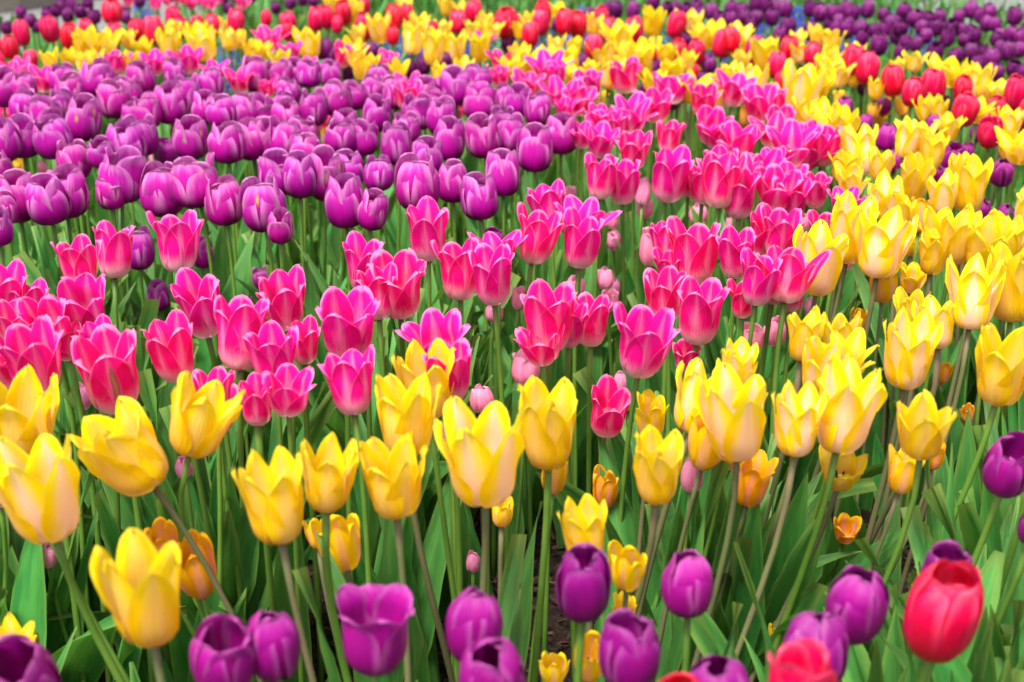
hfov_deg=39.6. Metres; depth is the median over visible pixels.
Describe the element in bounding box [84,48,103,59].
yellow tulip
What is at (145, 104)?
violet tulip
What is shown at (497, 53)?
pink tulip
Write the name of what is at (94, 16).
purple tulip
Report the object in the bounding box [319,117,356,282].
violet tulip
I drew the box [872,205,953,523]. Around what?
yellow tulip
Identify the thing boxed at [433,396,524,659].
yellow tulip
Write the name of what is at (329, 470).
yellow tulip
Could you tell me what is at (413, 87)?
pink tulip
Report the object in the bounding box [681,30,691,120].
purple tulip
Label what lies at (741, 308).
pink tulip
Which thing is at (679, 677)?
red tulip
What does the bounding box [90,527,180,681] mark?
yellow tulip
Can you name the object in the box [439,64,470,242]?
violet tulip
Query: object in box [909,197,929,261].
orange tulip
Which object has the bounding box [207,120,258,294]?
violet tulip
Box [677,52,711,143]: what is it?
purple tulip
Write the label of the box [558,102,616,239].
pink tulip
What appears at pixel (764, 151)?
pink tulip
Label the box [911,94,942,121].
yellow tulip
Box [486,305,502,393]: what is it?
pale pink tulip
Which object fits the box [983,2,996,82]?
purple tulip
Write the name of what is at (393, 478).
yellow tulip
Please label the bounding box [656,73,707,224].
pink tulip
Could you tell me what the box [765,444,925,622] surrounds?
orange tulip
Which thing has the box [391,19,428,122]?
yellow tulip
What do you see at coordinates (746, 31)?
yellow tulip
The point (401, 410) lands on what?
yellow tulip
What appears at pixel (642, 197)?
pale pink tulip
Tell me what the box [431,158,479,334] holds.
violet tulip
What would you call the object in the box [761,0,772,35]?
purple tulip
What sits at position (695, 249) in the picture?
pink tulip
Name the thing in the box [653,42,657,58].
red tulip
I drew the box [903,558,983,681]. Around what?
red tulip
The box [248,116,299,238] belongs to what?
violet tulip
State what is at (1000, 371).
yellow tulip
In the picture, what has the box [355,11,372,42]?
red tulip
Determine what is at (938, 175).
purple tulip
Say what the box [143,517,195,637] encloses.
orange tulip
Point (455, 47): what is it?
yellow tulip
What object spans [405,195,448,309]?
pink tulip
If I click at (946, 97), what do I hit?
purple tulip
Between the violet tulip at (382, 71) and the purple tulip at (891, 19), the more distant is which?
the purple tulip at (891, 19)
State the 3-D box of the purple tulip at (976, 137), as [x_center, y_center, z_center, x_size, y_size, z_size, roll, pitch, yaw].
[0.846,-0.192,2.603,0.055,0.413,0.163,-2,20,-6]
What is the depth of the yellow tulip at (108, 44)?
3.14 m
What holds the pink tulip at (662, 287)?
on the ground at (560, 630)
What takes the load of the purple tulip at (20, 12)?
on the ground at (560, 630)
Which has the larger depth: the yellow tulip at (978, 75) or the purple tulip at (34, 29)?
the purple tulip at (34, 29)
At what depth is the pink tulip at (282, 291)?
1.45 m
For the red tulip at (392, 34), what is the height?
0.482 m
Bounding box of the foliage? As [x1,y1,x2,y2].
[0,0,1023,681]
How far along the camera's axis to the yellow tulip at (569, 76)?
2.85 m
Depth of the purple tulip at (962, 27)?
3.62 m
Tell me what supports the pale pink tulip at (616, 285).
on the ground at (560, 630)
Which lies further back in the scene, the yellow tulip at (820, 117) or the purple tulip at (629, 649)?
the yellow tulip at (820, 117)
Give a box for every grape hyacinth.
[141,1,150,19]
[146,5,155,46]
[215,46,228,67]
[219,55,234,92]
[231,50,240,70]
[385,41,391,50]
[396,49,404,61]
[465,39,478,64]
[545,27,553,47]
[759,23,768,34]
[792,5,803,24]
[795,7,803,28]
[795,18,802,32]
[795,21,803,33]
[840,38,853,49]
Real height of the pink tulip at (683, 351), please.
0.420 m
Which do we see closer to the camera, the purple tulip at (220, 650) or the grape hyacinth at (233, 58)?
the purple tulip at (220, 650)
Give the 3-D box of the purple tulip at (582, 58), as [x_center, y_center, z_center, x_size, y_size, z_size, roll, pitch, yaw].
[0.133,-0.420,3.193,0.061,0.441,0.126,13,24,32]
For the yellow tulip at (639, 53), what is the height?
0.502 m
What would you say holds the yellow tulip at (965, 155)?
on the ground at (560, 630)
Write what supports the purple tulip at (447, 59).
on the ground at (560, 630)
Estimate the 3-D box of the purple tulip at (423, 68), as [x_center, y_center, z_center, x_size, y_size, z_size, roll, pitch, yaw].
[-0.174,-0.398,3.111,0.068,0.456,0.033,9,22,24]
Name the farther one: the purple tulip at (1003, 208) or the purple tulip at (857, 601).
the purple tulip at (1003, 208)
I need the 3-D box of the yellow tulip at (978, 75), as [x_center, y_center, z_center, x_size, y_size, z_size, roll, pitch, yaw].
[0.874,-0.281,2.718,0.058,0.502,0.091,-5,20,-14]
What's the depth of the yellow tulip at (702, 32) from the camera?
3.28 m
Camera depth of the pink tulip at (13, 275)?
1.47 m
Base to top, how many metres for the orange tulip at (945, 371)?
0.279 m
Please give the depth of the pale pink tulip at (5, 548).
1.29 m
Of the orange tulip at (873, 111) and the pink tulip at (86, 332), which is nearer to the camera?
the pink tulip at (86, 332)
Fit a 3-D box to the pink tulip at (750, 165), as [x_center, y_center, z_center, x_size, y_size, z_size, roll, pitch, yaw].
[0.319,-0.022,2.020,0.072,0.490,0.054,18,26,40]
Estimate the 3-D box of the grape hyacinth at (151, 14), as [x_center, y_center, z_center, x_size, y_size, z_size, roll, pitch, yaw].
[-1.282,-1.048,5.075,0.053,0.326,0.054,-11,22,-27]
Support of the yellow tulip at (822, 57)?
on the ground at (560, 630)
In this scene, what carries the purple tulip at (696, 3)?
on the ground at (560, 630)
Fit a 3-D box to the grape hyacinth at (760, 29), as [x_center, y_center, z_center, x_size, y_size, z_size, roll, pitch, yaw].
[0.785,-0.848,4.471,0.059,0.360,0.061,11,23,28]
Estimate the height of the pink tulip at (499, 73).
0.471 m
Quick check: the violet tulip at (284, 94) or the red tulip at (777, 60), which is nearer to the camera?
the violet tulip at (284, 94)
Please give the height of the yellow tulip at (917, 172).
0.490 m
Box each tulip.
[0,20,11,61]
[0,50,5,64]
[0,60,41,159]
[0,65,74,168]
[0,108,12,161]
[0,115,40,272]
[0,150,11,257]
[0,168,106,299]
[0,190,39,270]
[0,205,97,269]
[0,258,27,302]
[0,299,25,338]
[0,314,141,681]
[0,355,12,389]
[0,364,129,681]
[0,433,124,681]
[0,502,8,624]
[0,612,140,681]
[0,634,60,681]
[1,34,18,60]
[6,56,38,171]
[7,113,94,269]
[7,277,49,302]
[9,87,60,225]
[11,70,37,174]
[12,19,30,51]
[13,113,130,255]
[13,158,23,168]
[15,5,27,50]
[16,295,98,681]
[23,49,37,66]
[24,13,36,49]
[25,173,71,274]
[27,63,55,159]
[28,94,62,169]
[31,19,44,94]
[37,160,47,172]
[38,14,59,65]
[39,46,57,66]
[41,5,53,44]
[42,542,68,644]
[45,163,164,319]
[47,272,118,655]
[48,46,114,119]
[48,62,73,88]
[49,87,71,118]
[50,3,62,65]
[50,233,101,414]
[53,135,145,293]
[53,321,112,681]
[54,70,95,245]
[55,0,64,23]
[55,7,73,52]
[55,114,159,233]
[56,139,92,233]
[60,22,75,49]
[60,92,117,243]
[65,0,76,23]
[68,396,263,681]
[71,323,155,681]
[72,24,101,134]
[74,3,85,18]
[74,50,94,71]
[77,313,147,681]
[79,17,92,31]
[79,57,114,227]
[79,382,115,671]
[82,0,126,75]
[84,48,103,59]
[84,91,161,226]
[87,8,101,29]
[89,101,133,228]
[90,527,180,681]
[91,220,135,330]
[92,78,131,222]
[94,27,123,122]
[95,176,154,329]
[96,36,118,54]
[96,50,132,76]
[98,145,168,306]
[101,0,122,23]
[105,118,146,288]
[108,21,123,74]
[114,75,142,100]
[115,27,136,50]
[119,49,141,66]
[121,5,180,74]
[121,9,134,52]
[122,4,130,31]
[123,0,133,54]
[126,60,155,162]
[126,225,154,306]
[128,18,142,41]
[131,35,152,54]
[133,0,145,18]
[133,137,177,269]
[137,48,169,160]
[139,160,182,311]
[140,308,277,681]
[142,15,164,47]
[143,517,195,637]
[146,209,203,309]
[147,278,169,321]
[149,0,162,52]
[150,267,286,489]
[154,79,219,250]
[155,27,180,138]
[159,294,331,566]
[162,0,171,5]
[162,19,181,45]
[163,57,231,174]
[165,44,214,166]
[167,73,200,160]
[169,370,245,620]
[170,152,227,469]
[172,0,184,44]
[172,114,207,218]
[174,16,188,77]
[175,456,194,530]
[176,529,216,616]
[178,0,189,23]
[182,21,232,172]
[185,0,220,56]
[185,19,208,71]
[189,613,254,681]
[190,14,235,94]
[190,89,239,232]
[191,93,298,253]
[192,365,235,589]
[193,363,316,681]
[194,235,213,273]
[194,320,311,681]
[196,66,223,229]
[198,0,204,21]
[198,58,248,185]
[201,0,216,60]
[204,13,219,59]
[204,174,249,460]
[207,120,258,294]
[216,0,222,61]
[218,16,226,93]
[218,27,240,96]
[221,383,254,675]
[222,2,238,53]
[222,67,254,177]
[227,7,243,71]
[231,92,297,231]
[231,445,316,681]
[235,0,251,64]
[237,29,246,60]
[238,117,299,265]
[238,371,275,612]
[239,55,267,163]
[239,176,346,365]
[242,38,262,56]
[243,296,251,453]
[243,608,300,681]
[245,265,267,430]
[246,39,272,93]
[248,92,318,246]
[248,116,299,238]
[250,0,256,31]
[250,24,290,98]
[255,264,305,459]
[257,78,276,97]
[257,147,287,194]
[259,116,314,268]
[260,9,275,96]
[266,48,289,62]
[266,58,293,90]
[267,207,293,333]
[270,1,280,48]
[271,97,317,259]
[273,90,297,235]
[276,76,316,227]
[277,40,302,57]
[279,10,321,92]
[281,20,292,42]
[283,149,317,317]
[284,116,396,265]
[285,0,296,41]
[286,315,324,681]
[287,57,301,86]
[289,132,337,285]
[292,26,320,92]
[293,55,318,92]
[296,58,321,93]
[297,0,307,28]
[300,87,327,236]
[300,431,358,681]
[302,518,334,641]
[307,78,392,238]
[307,108,357,269]
[307,144,343,280]
[308,0,327,37]
[308,6,322,86]
[309,513,429,681]
[315,285,380,681]
[317,115,329,138]
[317,344,374,584]
[318,4,333,87]
[318,36,332,123]
[319,59,341,85]
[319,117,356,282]
[319,133,325,144]
[320,0,350,37]
[323,0,336,45]
[323,22,365,86]
[325,172,363,289]
[327,46,334,60]
[331,15,343,39]
[334,0,351,34]
[334,39,352,82]
[335,148,364,230]
[336,583,414,681]
[339,44,369,158]
[342,35,364,79]
[342,230,383,440]
[343,65,353,80]
[343,80,367,230]
[347,0,363,26]
[350,118,378,230]
[351,56,371,156]
[353,261,397,569]
[354,93,391,251]
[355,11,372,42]
[356,3,401,111]
[357,0,370,50]
[357,188,388,243]
[358,52,380,73]
[359,120,452,253]
[359,433,427,681]
[361,74,406,206]
[363,41,378,57]
[363,73,382,189]
[363,154,393,240]
[366,10,390,47]
[366,248,425,566]
[368,63,394,184]
[375,372,455,681]
[378,48,398,155]
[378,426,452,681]
[386,24,398,111]
[388,56,409,113]
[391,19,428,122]
[391,79,427,214]
[391,337,459,670]
[392,110,419,249]
[394,70,419,83]
[394,152,439,321]
[395,0,412,49]
[395,307,470,681]
[396,75,439,207]
[400,3,413,78]
[401,92,430,135]
[404,59,416,80]
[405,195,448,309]
[407,8,466,79]
[409,11,431,57]
[411,135,442,270]
[416,16,436,34]
[416,54,430,74]
[421,60,458,135]
[422,25,446,132]
[422,338,542,671]
[426,20,438,135]
[426,75,440,135]
[426,87,447,208]
[426,95,455,210]
[430,237,478,626]
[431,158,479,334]
[433,115,464,238]
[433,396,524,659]
[438,0,452,21]
[438,18,451,50]
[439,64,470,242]
[440,51,451,65]
[445,28,467,142]
[446,585,502,662]
[452,0,465,34]
[453,55,474,118]
[458,105,464,118]
[458,637,524,681]
[459,112,525,286]
[460,172,498,374]
[463,20,493,86]
[463,79,497,223]
[464,0,481,63]
[464,112,544,287]
[464,242,514,596]
[465,63,491,222]
[466,550,480,589]
[467,27,490,66]
[467,229,527,584]
[469,30,496,67]
[470,384,493,596]
[475,10,493,63]
[478,20,504,50]
[485,49,510,68]
[485,148,519,237]
[485,226,503,240]
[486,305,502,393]
[489,21,538,89]
[490,65,569,160]
[490,105,513,233]
[492,496,513,598]
[494,6,516,55]
[495,53,540,178]
[496,82,508,215]
[501,37,513,54]
[503,81,531,232]
[508,41,530,188]
[508,96,584,235]
[508,286,524,422]
[510,20,529,46]
[511,67,556,187]
[511,152,618,299]
[511,349,539,533]
[512,10,519,82]
[513,324,564,681]
[516,122,552,281]
[517,17,557,47]
[517,90,550,225]
[517,202,564,546]
[517,375,577,681]
[518,10,534,52]
[520,278,577,651]
[522,46,544,179]
[524,48,574,174]
[525,178,565,378]
[527,461,567,681]
[532,8,565,89]
[535,0,551,90]
[536,43,554,125]
[536,74,584,232]
[537,55,573,185]
[538,651,569,681]
[543,112,578,281]
[543,630,601,681]
[544,35,581,170]
[544,59,565,157]
[547,33,566,161]
[549,1,579,53]
[550,7,573,115]
[552,44,615,145]
[552,194,621,548]
[554,52,590,154]
[554,120,590,255]
[555,542,611,681]
[556,493,607,681]
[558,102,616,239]
[561,78,599,197]
[562,207,605,486]
[564,300,587,681]
[565,12,603,59]
[565,63,603,201]
[565,185,575,196]
[566,275,584,292]
[571,10,586,121]
[573,68,602,192]
[576,291,612,494]
[579,58,600,201]
[579,120,619,162]
[583,56,647,200]
[583,67,672,215]
[584,6,593,14]
[584,34,602,59]
[584,39,616,108]
[584,91,658,231]
[585,108,615,312]
[585,464,617,681]
[591,374,648,681]
[594,4,627,101]
[596,90,609,103]
[597,266,613,289]
[598,154,640,456]
[598,608,660,681]
[599,18,638,90]
[600,17,615,43]
[600,66,603,202]
[601,2,611,45]
[601,288,644,460]
[604,39,649,204]
[605,108,689,372]
[606,211,618,330]
[606,230,620,377]
[608,0,622,18]
[608,540,646,607]
[609,55,642,154]
[610,278,619,362]
[612,591,637,614]
[613,302,681,570]
[614,129,652,279]
[614,370,626,389]
[615,144,694,393]
[616,200,652,305]
[620,305,825,525]
[624,36,654,155]
[625,15,642,88]
[626,0,640,17]
[632,424,683,614]
[634,87,673,226]
[635,177,650,247]
[636,357,710,634]
[636,389,727,554]
[639,68,715,210]
[639,82,645,177]
[639,227,678,392]
[643,4,666,36]
[643,41,676,176]
[643,265,686,436]
[644,35,661,127]
[647,0,659,9]
[647,57,684,169]
[649,220,672,433]
[652,58,660,152]
[652,71,694,215]
[652,247,679,439]
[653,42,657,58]
[653,412,730,681]
[654,458,732,601]
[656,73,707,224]
[656,119,686,221]
[659,672,699,681]
[660,0,672,36]
[661,549,713,672]
[666,216,725,484]
[667,9,686,43]
[669,104,679,120]
[671,0,679,12]
[672,37,686,59]
[672,338,701,437]
[674,7,703,116]
[676,48,699,145]
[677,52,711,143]
[677,275,730,352]
[679,1,689,13]
[679,102,684,144]
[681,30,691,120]
[681,457,703,550]
[682,172,744,321]
[683,73,719,148]
[687,21,722,107]
[688,37,705,157]
[688,83,722,228]
[688,163,719,332]
[689,0,703,9]
[689,56,716,166]
[689,203,707,222]
[689,361,767,673]
[690,62,698,148]
[690,654,749,681]
[691,70,706,159]
[692,59,737,156]
[694,7,704,21]
[695,104,740,224]
[696,151,747,277]
[699,35,764,161]
[700,121,724,228]
[700,449,778,659]
[703,144,757,278]
[703,336,758,551]
[704,2,719,51]
[705,18,731,55]
[706,219,848,583]
[710,68,757,211]
[712,28,729,68]
[713,10,728,65]
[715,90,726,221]
[715,213,808,319]
[715,334,849,570]
[716,120,764,227]
[716,225,756,341]
[716,349,757,384]
[722,25,764,123]
[724,0,737,12]
[724,166,762,324]
[725,217,735,228]
[726,10,736,61]
[726,322,764,480]
[727,278,751,337]
[729,81,779,222]
[731,49,751,122]
[732,20,754,115]
[735,380,826,658]
[736,2,748,14]
[736,62,768,221]
[737,9,761,72]
[739,105,750,127]
[740,151,762,231]
[740,247,782,346]
[741,83,778,211]
[744,110,784,228]
[745,17,757,36]
[749,0,761,11]
[749,8,763,34]
[749,145,793,159]
[749,444,868,681]
[750,35,779,125]
[750,202,786,322]
[753,147,785,204]
[753,244,831,476]
[754,51,812,171]
[754,163,803,210]
[754,190,879,445]
[755,258,808,377]
[760,204,806,377]
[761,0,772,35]
[763,83,788,148]
[764,315,813,453]
[765,7,778,82]
[765,104,796,121]
[765,118,840,315]
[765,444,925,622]
[767,638,836,681]
[768,0,779,81]
[768,621,783,655]
[772,173,816,316]
[772,352,887,654]
[773,26,786,82]
[774,70,782,88]
[774,296,803,470]
[776,160,808,314]
[776,209,831,450]
[777,0,792,17]
[779,15,796,34]
[780,34,833,106]
[782,58,827,104]
[783,611,848,681]
[786,122,841,333]
[789,28,807,69]
[789,41,805,69]
[791,93,819,122]
[798,171,831,319]
[803,0,816,43]
[803,19,816,65]
[803,41,820,64]
[803,96,837,212]
[803,101,860,212]
[804,66,835,212]
[804,160,870,322]
[804,297,811,314]
[807,119,842,284]
[808,22,829,46]
[808,327,879,525]
[810,149,878,297]
[810,311,862,481]
[812,1,828,23]
[813,108,827,213]
[814,51,878,130]
[815,90,845,182]
[816,28,846,104]
[817,204,918,583]
[820,58,856,188]
[821,186,867,342]
[822,45,844,167]
[822,286,930,660]
[823,17,833,28]
[824,565,889,681]
[825,49,880,175]
[825,512,861,585]
[827,123,896,213]
[828,4,838,16]
[829,20,838,31]
[832,18,867,92]
[833,13,849,96]
[837,96,853,113]
[837,264,850,313]
[838,17,883,101]
[838,122,878,204]
[839,0,851,84]
[843,44,864,97]
[844,3,859,91]
[844,41,866,49]
[846,31,888,107]
[848,75,858,101]
[849,0,874,94]
[849,307,867,328]
[854,168,903,511]
[856,28,869,102]
[856,83,867,134]
[856,273,897,503]
[859,114,872,128]
[861,146,896,380]
[865,306,943,542]
[866,15,896,101]
[866,22,881,109]
[867,102,881,117]
[868,76,884,105]
[871,20,890,99]
[871,295,954,542]
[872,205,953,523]
[873,111,890,127]
[876,195,917,520]
[877,6,888,20]
[877,98,890,152]
[878,26,899,79]
[881,64,904,124]
[881,95,897,154]
[883,389,956,586]
[886,149,935,306]
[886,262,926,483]
[888,225,948,512]
[889,13,899,59]
[889,56,904,123]
[889,118,948,316]
[889,362,954,543]
[890,150,900,180]
[891,442,945,574]
[892,18,908,61]
[893,2,911,52]
[894,43,908,59]
[895,27,933,127]
[895,98,907,174]
[895,115,924,302]
[898,252,1006,592]
[899,34,911,120]
[899,52,954,173]
[901,76,923,119]
[901,202,982,566]
[902,50,946,152]
[903,166,943,260]
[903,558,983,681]
[906,236,919,265]
[907,9,922,33]
[907,36,922,115]
[907,141,964,285]
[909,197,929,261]
[911,42,979,120]
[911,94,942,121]
[914,18,927,76]
[916,130,949,263]
[916,492,1023,613]
[920,539,972,677]
[922,10,934,69]
[922,68,946,99]
[922,113,939,197]
[925,208,1015,521]
[926,40,943,59]
[926,167,970,408]
[928,17,943,40]
[928,93,949,199]
[931,56,967,143]
[933,111,993,208]
[934,8,945,40]
[939,27,955,61]
[939,322,1023,541]
[943,95,954,110]
[944,17,959,60]
[948,47,962,63]
[948,151,969,335]
[950,153,993,347]
[951,91,980,142]
[952,142,974,215]
[953,8,964,46]
[953,74,972,140]
[956,22,966,46]
[957,31,970,67]
[957,402,974,457]
[960,62,1004,142]
[961,61,974,142]
[963,0,978,23]
[963,23,981,43]
[966,54,986,139]
[968,61,997,142]
[969,124,978,153]
[971,95,995,142]
[971,186,1023,428]
[972,431,1023,565]
[973,6,984,24]
[974,214,1023,425]
[976,197,991,218]
[977,42,988,53]
[977,47,1001,153]
[977,115,1002,197]
[980,14,991,43]
[981,77,1018,196]
[981,94,1015,191]
[981,241,1023,493]
[982,64,1023,148]
[982,210,1023,424]
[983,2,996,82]
[986,25,1016,104]
[988,81,1006,205]
[989,16,1001,31]
[989,31,1002,79]
[989,158,1014,209]
[991,104,1023,202]
[993,40,1003,49]
[994,126,1023,204]
[995,27,1005,40]
[996,129,1017,207]
[996,513,1023,626]
[997,203,1014,217]
[999,40,1015,80]
[1004,6,1023,68]
[1004,73,1023,202]
[1005,58,1021,76]
[1005,100,1023,203]
[1007,23,1023,79]
[1013,28,1023,59]
[1014,40,1023,59]
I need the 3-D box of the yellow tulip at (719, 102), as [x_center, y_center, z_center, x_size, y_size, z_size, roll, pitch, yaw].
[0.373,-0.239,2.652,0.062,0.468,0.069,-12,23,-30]
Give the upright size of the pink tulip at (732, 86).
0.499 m
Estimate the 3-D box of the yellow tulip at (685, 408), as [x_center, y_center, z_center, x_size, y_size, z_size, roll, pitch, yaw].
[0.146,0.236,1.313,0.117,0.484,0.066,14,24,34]
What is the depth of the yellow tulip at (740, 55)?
3.02 m
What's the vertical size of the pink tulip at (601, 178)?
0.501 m
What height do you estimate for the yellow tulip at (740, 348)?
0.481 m
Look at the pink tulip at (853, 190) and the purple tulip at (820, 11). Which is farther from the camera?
the purple tulip at (820, 11)
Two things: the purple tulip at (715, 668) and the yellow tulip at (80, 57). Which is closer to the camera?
the purple tulip at (715, 668)
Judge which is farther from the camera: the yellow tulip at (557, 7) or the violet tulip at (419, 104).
the yellow tulip at (557, 7)
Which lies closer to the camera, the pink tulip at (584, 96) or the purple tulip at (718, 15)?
the pink tulip at (584, 96)
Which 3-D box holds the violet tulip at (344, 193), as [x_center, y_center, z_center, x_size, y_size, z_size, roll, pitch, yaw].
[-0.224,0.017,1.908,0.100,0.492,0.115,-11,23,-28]
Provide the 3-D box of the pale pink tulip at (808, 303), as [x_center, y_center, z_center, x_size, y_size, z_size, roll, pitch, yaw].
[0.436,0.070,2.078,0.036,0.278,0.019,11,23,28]
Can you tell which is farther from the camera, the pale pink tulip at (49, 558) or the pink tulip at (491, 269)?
the pink tulip at (491, 269)
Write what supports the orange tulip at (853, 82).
on the ground at (560, 630)
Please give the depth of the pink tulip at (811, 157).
2.14 m
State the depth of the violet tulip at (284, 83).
2.58 m
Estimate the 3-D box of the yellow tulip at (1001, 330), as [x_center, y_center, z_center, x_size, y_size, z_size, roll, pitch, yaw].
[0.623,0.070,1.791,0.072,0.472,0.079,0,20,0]
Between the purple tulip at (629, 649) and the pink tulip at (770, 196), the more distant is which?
the pink tulip at (770, 196)
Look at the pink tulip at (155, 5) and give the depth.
3.86 m
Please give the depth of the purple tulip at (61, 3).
4.13 m
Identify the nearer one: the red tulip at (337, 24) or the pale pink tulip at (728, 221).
the pale pink tulip at (728, 221)
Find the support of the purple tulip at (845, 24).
on the ground at (560, 630)
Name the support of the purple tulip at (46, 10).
on the ground at (560, 630)
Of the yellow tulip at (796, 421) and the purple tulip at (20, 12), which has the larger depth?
the purple tulip at (20, 12)
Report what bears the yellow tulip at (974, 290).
on the ground at (560, 630)
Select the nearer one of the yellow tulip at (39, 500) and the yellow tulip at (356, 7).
the yellow tulip at (39, 500)
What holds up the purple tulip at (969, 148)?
on the ground at (560, 630)
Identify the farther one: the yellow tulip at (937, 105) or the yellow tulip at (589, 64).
the yellow tulip at (589, 64)
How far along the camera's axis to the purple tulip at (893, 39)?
3.55 m
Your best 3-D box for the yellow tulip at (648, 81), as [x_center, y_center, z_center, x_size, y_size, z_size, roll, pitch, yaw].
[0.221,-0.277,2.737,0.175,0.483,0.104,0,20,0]
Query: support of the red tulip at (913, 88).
on the ground at (560, 630)
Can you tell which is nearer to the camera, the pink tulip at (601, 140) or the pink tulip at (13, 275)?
the pink tulip at (13, 275)
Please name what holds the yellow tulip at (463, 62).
on the ground at (560, 630)
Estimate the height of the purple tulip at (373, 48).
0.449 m
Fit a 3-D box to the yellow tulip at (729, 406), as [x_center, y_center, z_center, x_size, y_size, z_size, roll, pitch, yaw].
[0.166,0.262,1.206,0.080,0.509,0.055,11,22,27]
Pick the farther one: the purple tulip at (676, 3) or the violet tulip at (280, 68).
the purple tulip at (676, 3)
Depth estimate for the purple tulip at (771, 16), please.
3.76 m
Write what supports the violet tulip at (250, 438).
on the ground at (560, 630)
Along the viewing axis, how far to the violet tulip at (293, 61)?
2.81 m
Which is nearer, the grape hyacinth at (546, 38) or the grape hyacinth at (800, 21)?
the grape hyacinth at (546, 38)
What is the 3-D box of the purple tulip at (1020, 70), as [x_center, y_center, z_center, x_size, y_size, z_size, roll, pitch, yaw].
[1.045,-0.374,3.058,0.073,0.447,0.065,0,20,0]
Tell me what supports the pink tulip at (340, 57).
on the ground at (560, 630)
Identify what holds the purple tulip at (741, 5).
on the ground at (560, 630)
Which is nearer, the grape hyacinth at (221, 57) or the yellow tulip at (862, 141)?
the yellow tulip at (862, 141)
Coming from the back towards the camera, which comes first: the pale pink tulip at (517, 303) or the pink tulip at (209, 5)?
the pink tulip at (209, 5)
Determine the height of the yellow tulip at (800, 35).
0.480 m
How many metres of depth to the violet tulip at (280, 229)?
1.70 m
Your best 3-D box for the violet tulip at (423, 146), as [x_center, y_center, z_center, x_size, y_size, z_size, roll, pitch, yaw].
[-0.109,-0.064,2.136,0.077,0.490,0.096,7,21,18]
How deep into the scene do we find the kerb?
7.30 m
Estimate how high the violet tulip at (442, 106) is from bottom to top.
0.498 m
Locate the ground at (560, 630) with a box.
[84,0,916,681]
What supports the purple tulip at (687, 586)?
on the ground at (560, 630)
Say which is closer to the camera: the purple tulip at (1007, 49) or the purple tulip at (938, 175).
the purple tulip at (938, 175)
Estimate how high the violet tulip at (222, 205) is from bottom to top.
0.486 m
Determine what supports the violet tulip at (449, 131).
on the ground at (560, 630)
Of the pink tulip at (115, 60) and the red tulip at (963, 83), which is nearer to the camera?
the red tulip at (963, 83)
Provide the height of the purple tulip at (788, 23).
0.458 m
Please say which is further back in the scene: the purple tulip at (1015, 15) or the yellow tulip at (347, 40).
the purple tulip at (1015, 15)
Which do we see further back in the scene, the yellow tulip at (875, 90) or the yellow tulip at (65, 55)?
the yellow tulip at (65, 55)
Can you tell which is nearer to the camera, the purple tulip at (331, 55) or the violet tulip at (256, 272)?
the violet tulip at (256, 272)
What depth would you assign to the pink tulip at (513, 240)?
1.75 m
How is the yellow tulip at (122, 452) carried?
on the ground at (560, 630)
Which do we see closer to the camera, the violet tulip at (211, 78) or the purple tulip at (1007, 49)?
the violet tulip at (211, 78)
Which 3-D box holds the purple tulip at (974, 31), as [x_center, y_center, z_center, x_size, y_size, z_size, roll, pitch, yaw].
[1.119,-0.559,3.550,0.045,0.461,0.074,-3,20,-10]
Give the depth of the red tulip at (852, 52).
2.89 m
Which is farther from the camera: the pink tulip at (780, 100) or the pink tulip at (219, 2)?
the pink tulip at (219, 2)
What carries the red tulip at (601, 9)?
on the ground at (560, 630)
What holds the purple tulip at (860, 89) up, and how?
on the ground at (560, 630)
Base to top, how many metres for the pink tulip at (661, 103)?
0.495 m
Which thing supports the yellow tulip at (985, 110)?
on the ground at (560, 630)
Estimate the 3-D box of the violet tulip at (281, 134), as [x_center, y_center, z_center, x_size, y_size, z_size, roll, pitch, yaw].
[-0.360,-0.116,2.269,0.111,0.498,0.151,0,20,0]
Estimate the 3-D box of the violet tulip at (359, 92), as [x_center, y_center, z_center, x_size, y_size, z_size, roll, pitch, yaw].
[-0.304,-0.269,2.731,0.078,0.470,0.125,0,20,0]
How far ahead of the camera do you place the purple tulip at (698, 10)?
3.87 m
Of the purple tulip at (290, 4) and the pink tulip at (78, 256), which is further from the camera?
the purple tulip at (290, 4)
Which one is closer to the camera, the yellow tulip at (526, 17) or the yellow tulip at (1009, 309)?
the yellow tulip at (1009, 309)
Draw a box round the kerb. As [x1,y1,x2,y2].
[0,0,93,13]
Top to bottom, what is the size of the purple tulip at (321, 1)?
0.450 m
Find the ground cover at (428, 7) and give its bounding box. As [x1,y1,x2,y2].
[45,0,1023,55]
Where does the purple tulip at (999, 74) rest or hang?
on the ground at (560, 630)
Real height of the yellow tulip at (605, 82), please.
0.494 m
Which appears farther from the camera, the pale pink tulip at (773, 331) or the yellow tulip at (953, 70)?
the yellow tulip at (953, 70)
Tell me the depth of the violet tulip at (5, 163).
2.08 m
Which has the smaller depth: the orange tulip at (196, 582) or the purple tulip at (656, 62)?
the orange tulip at (196, 582)
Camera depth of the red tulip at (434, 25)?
3.34 m
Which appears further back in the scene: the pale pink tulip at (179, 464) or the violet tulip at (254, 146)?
the violet tulip at (254, 146)
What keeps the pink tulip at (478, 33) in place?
on the ground at (560, 630)
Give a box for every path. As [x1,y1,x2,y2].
[0,0,215,52]
[873,0,1023,43]
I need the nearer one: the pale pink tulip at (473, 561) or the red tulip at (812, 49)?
the pale pink tulip at (473, 561)
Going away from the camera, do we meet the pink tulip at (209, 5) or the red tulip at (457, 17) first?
the red tulip at (457, 17)
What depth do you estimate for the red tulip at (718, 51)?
3.20 m
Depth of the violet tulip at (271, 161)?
1.95 m
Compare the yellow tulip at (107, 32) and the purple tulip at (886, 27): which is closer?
the yellow tulip at (107, 32)
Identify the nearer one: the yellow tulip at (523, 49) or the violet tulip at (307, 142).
the violet tulip at (307, 142)
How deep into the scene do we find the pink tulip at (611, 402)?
1.38 m
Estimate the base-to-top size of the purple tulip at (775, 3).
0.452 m

